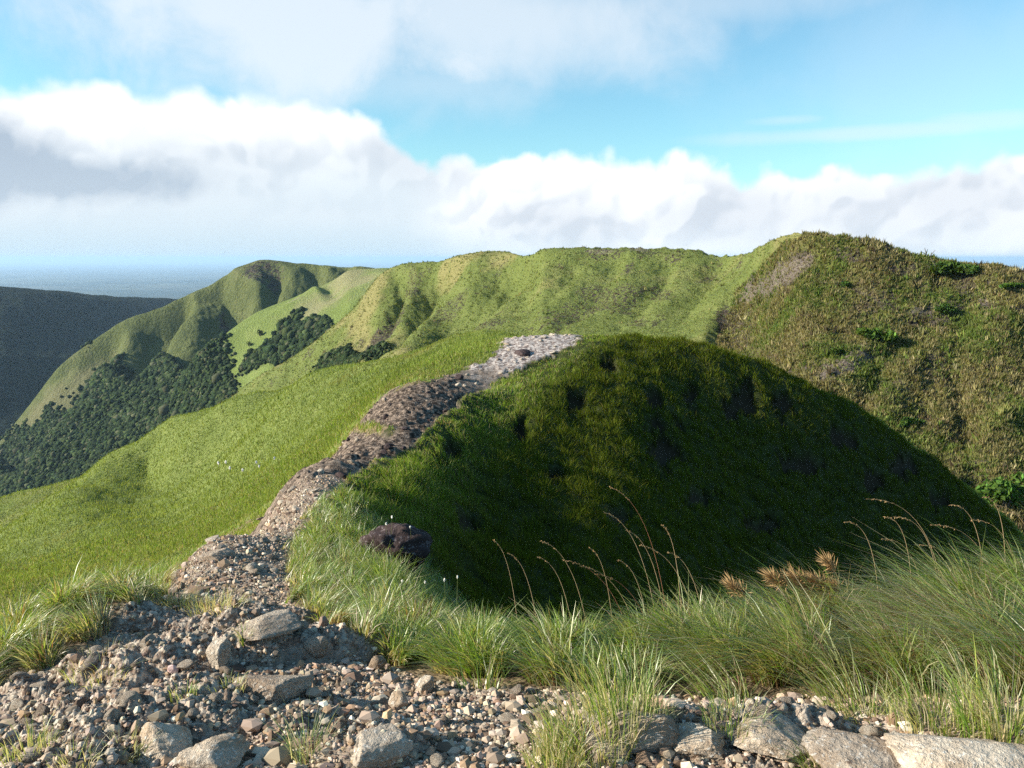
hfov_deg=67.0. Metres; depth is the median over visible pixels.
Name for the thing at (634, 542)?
seed stalk
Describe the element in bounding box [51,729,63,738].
stone
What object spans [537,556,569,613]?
seed stalk
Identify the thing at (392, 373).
short grass
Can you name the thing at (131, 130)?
sky
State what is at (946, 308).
bush
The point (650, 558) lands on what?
seed stalk
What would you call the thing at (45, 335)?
mountain
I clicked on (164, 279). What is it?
sea
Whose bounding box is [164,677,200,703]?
grass tuft
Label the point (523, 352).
rock
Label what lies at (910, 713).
stone
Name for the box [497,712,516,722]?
stone
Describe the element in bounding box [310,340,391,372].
gully scrub
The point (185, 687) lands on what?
stone
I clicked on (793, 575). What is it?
seed stalk
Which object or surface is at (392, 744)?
boulder
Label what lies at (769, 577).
seed stalk
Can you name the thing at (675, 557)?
seed stalk
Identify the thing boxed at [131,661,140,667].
stone
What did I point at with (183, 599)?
grass tuft
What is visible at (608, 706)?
grass tuft
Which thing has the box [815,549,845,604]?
seed stalk
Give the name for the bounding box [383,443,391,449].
stone
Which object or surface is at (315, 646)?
rock
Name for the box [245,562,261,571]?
stone
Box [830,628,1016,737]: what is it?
grass tuft
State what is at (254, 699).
stone
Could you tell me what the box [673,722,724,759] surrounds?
boulder
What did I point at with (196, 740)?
stone
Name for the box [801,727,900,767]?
boulder
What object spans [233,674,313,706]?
boulder
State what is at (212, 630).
stone
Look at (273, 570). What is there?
stone
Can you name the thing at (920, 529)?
seed stalk
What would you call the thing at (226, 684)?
grass tuft
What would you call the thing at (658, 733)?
boulder
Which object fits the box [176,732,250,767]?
boulder
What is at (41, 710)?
stone
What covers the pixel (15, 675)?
stone
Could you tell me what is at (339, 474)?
stone
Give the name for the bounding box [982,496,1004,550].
seed stalk
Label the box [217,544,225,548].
stone
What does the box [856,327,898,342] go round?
bush
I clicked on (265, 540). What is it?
stone
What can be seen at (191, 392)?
hillside wood
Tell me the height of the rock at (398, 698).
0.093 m
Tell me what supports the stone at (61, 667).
on the path
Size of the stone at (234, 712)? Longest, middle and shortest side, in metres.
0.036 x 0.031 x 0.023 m
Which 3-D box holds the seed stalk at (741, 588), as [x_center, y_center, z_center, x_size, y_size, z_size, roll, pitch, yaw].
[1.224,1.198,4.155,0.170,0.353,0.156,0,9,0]
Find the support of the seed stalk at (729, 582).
on the ground at (418, 669)
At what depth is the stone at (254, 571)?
7.46 m
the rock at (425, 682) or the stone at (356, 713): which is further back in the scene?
the rock at (425, 682)
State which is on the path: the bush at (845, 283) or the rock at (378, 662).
the rock at (378, 662)
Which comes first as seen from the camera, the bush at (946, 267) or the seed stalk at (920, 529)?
the seed stalk at (920, 529)
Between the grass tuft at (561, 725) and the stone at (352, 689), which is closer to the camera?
the grass tuft at (561, 725)
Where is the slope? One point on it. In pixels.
(336, 299)
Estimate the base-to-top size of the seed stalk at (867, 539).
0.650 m
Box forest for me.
[0,339,185,496]
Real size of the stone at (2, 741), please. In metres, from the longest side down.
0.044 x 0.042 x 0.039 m
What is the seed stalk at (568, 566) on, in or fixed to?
on the ground at (418, 669)
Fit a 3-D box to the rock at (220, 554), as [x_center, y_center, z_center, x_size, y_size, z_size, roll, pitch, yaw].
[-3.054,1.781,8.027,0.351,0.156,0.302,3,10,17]
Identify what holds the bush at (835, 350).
on the tussock hill
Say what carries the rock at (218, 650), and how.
on the path
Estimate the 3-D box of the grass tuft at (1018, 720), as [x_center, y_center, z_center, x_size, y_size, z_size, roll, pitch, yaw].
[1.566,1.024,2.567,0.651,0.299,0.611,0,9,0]
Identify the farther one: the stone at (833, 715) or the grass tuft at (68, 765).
the stone at (833, 715)
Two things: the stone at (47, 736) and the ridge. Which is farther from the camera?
the ridge
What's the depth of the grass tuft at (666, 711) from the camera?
2.68 m
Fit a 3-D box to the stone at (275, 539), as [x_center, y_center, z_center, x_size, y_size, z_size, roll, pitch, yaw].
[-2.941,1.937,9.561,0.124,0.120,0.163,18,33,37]
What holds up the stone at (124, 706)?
on the path
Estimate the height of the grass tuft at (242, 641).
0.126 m
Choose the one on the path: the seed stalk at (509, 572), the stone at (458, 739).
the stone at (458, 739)
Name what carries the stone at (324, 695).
on the path
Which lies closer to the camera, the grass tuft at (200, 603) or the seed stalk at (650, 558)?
the seed stalk at (650, 558)
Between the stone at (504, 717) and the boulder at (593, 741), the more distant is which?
the stone at (504, 717)
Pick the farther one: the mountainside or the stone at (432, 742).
the mountainside
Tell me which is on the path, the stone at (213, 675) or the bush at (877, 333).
the stone at (213, 675)
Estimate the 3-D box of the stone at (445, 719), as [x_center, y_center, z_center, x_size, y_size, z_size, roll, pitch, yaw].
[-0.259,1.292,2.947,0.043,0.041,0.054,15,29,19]
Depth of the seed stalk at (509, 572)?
5.06 m
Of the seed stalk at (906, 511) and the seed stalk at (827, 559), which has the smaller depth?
the seed stalk at (827, 559)
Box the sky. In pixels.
[0,0,1023,260]
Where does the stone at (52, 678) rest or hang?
on the path
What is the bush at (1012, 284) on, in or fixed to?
on the tussock hill
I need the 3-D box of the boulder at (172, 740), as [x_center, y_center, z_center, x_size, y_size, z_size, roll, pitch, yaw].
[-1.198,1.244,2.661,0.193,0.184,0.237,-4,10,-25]
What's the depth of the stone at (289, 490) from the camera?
15.87 m
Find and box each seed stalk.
[493,540,516,615]
[508,553,535,614]
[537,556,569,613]
[539,540,585,618]
[562,559,621,613]
[580,566,627,607]
[603,511,652,599]
[609,486,664,599]
[625,529,663,610]
[639,544,685,590]
[661,524,680,605]
[720,572,743,610]
[728,576,751,602]
[759,565,787,600]
[765,569,793,603]
[780,564,805,594]
[793,571,815,592]
[803,568,826,594]
[809,575,840,612]
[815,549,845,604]
[819,575,841,594]
[844,522,877,587]
[870,499,935,559]
[883,516,910,573]
[894,516,936,572]
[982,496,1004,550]
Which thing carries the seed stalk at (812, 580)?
on the ground at (418, 669)
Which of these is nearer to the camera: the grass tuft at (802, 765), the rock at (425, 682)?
the grass tuft at (802, 765)
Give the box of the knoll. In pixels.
[314,335,1023,626]
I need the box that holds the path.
[0,334,1023,767]
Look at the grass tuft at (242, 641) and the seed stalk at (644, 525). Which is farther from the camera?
the seed stalk at (644, 525)
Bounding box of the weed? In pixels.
[96,717,161,763]
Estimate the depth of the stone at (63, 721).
2.75 m
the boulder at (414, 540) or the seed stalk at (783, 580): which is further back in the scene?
the boulder at (414, 540)
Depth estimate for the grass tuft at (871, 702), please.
3.00 m
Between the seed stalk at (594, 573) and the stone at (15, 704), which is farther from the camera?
the seed stalk at (594, 573)
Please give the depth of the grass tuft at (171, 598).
6.25 m
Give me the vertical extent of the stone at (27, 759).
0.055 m
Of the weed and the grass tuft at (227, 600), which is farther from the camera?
the grass tuft at (227, 600)
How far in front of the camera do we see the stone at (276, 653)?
3.84 m
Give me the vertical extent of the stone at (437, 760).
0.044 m
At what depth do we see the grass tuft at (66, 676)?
3.64 m
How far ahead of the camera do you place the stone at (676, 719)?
2.67 m
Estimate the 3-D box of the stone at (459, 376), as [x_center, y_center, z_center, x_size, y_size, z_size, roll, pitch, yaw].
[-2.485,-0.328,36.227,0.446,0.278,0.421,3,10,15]
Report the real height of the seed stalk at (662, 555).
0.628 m
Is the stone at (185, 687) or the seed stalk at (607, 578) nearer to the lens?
the stone at (185, 687)
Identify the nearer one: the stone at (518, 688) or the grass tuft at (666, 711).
the grass tuft at (666, 711)
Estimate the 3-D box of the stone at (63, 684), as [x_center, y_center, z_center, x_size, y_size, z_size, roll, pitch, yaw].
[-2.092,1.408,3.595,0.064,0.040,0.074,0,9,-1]
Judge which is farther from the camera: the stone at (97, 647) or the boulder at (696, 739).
the stone at (97, 647)
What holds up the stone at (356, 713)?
on the path
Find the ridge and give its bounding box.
[232,232,801,397]
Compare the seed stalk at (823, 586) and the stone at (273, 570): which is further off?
the stone at (273, 570)
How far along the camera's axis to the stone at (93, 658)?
3.70 m
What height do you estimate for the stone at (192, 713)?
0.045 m
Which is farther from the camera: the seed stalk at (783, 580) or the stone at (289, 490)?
the stone at (289, 490)
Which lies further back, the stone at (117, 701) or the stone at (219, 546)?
the stone at (219, 546)
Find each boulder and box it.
[139,721,192,767]
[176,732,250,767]
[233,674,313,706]
[235,609,302,640]
[351,723,412,767]
[356,523,432,572]
[582,707,679,754]
[583,731,630,764]
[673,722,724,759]
[727,713,808,760]
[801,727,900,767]
[883,732,1023,767]
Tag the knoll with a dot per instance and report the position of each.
(662, 452)
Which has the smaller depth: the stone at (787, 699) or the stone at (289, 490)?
the stone at (787, 699)
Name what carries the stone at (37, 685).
on the path
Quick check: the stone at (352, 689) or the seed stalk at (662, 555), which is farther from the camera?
the seed stalk at (662, 555)
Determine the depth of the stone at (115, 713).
2.76 m
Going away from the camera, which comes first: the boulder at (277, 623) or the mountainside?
the boulder at (277, 623)
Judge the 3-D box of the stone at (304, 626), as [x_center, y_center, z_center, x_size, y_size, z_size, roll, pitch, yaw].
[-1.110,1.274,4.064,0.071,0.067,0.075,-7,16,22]
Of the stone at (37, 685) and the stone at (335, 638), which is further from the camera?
the stone at (335, 638)
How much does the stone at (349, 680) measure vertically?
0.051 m
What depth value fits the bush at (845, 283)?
174.62 m
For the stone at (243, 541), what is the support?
on the path
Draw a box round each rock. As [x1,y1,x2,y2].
[199,547,235,561]
[205,636,230,671]
[303,636,328,657]
[368,655,386,670]
[388,690,407,707]
[416,675,434,694]
[513,349,529,356]
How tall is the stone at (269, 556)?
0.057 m
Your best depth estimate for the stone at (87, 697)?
3.39 m
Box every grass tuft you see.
[0,702,65,765]
[42,636,154,687]
[45,730,108,767]
[149,579,194,606]
[156,580,208,610]
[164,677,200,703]
[177,577,241,616]
[196,581,254,616]
[202,669,247,693]
[224,619,253,645]
[261,692,371,765]
[498,699,610,767]
[507,665,646,767]
[534,623,686,744]
[638,676,685,718]
[692,671,794,741]
[752,643,925,731]
[767,724,836,767]
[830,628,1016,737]
[886,625,1023,743]
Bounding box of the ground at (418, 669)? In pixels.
[0,381,1022,699]
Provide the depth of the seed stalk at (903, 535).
4.39 m
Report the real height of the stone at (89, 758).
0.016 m
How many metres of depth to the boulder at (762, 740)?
2.55 m
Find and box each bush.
[830,346,844,354]
[839,280,849,287]
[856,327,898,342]
[898,417,924,428]
[921,250,984,275]
[934,303,954,313]
[975,471,1023,506]
[999,282,1023,287]
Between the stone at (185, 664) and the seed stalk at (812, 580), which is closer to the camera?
the stone at (185, 664)
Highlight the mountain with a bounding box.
[0,286,177,435]
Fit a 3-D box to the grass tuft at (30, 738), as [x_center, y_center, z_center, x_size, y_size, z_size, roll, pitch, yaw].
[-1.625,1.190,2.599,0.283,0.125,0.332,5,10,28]
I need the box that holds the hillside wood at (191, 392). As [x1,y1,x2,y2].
[146,306,334,431]
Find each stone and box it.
[0,738,6,747]
[9,671,29,679]
[9,698,23,709]
[18,718,36,723]
[21,752,40,764]
[29,673,38,680]
[30,680,49,689]
[34,706,49,717]
[34,733,52,747]
[48,673,55,681]
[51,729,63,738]
[55,680,70,689]
[57,665,64,671]
[58,719,67,724]
[80,653,101,670]
[82,693,89,701]
[86,756,96,761]
[89,645,103,651]
[102,708,120,720]
[115,693,122,703]
[119,690,142,705]
[121,703,127,711]
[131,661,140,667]
[140,634,156,646]
[173,685,189,693]
[176,659,193,669]
[185,707,199,720]
[192,738,200,742]
[205,535,218,541]
[208,627,217,635]
[209,692,223,702]
[210,672,223,678]
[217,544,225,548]
[219,666,233,675]
[230,709,237,714]
[239,539,247,544]
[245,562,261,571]
[248,568,257,575]
[249,694,258,703]
[259,537,270,543]
[266,554,274,559]
[267,568,278,572]
[270,536,279,542]
[272,651,279,656]
[287,486,295,492]
[296,621,308,631]
[319,692,328,697]
[332,635,338,643]
[335,471,346,479]
[340,677,354,685]
[345,686,356,693]
[351,711,360,716]
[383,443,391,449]
[429,739,435,745]
[429,753,444,767]
[439,715,450,724]
[454,736,464,742]
[455,374,463,378]
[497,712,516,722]
[509,684,524,694]
[511,757,520,763]
[664,711,678,722]
[753,704,773,716]
[777,696,793,709]
[793,722,806,732]
[822,705,834,711]
[826,709,838,720]
[858,724,881,737]
[893,706,912,721]
[910,703,926,717]
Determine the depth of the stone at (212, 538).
9.43 m
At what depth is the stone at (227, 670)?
3.60 m
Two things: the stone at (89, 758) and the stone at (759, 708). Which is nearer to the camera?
the stone at (89, 758)
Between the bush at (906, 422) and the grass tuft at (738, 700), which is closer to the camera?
the grass tuft at (738, 700)
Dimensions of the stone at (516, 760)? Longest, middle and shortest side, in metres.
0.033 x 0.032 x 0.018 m
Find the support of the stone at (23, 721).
on the path
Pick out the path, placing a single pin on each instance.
(410, 412)
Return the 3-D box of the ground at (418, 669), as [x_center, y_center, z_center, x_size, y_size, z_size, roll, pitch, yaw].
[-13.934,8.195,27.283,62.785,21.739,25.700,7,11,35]
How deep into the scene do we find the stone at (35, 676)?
3.81 m
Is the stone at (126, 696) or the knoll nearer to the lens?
the stone at (126, 696)
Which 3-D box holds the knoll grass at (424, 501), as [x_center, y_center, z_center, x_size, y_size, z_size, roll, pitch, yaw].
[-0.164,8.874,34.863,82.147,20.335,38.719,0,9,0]
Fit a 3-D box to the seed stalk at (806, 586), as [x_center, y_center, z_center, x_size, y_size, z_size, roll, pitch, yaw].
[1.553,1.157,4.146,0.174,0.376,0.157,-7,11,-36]
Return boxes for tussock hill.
[721,234,1023,521]
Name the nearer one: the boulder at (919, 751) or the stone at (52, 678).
the boulder at (919, 751)
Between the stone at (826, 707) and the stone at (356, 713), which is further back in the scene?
the stone at (356, 713)
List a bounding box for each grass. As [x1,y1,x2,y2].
[0,327,1023,611]
[0,331,1023,628]
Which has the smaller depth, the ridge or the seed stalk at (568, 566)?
the seed stalk at (568, 566)
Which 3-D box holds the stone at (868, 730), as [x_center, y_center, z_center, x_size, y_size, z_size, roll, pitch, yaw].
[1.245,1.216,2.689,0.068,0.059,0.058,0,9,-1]
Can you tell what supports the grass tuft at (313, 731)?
on the path
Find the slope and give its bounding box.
[204,268,389,390]
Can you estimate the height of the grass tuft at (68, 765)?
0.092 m
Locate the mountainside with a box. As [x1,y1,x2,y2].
[0,260,374,488]
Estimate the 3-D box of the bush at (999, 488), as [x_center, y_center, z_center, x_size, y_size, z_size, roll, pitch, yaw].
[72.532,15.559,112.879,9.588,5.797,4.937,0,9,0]
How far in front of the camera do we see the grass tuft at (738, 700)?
2.68 m
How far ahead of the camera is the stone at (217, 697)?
2.93 m
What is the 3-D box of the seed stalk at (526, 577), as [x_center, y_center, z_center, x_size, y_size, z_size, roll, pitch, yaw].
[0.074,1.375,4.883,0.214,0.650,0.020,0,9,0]
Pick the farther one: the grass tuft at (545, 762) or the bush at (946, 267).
the bush at (946, 267)
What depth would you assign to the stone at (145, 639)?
3.76 m
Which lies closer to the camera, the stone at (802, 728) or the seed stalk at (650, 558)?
the stone at (802, 728)
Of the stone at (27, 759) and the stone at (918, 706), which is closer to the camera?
the stone at (27, 759)
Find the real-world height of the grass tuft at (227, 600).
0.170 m

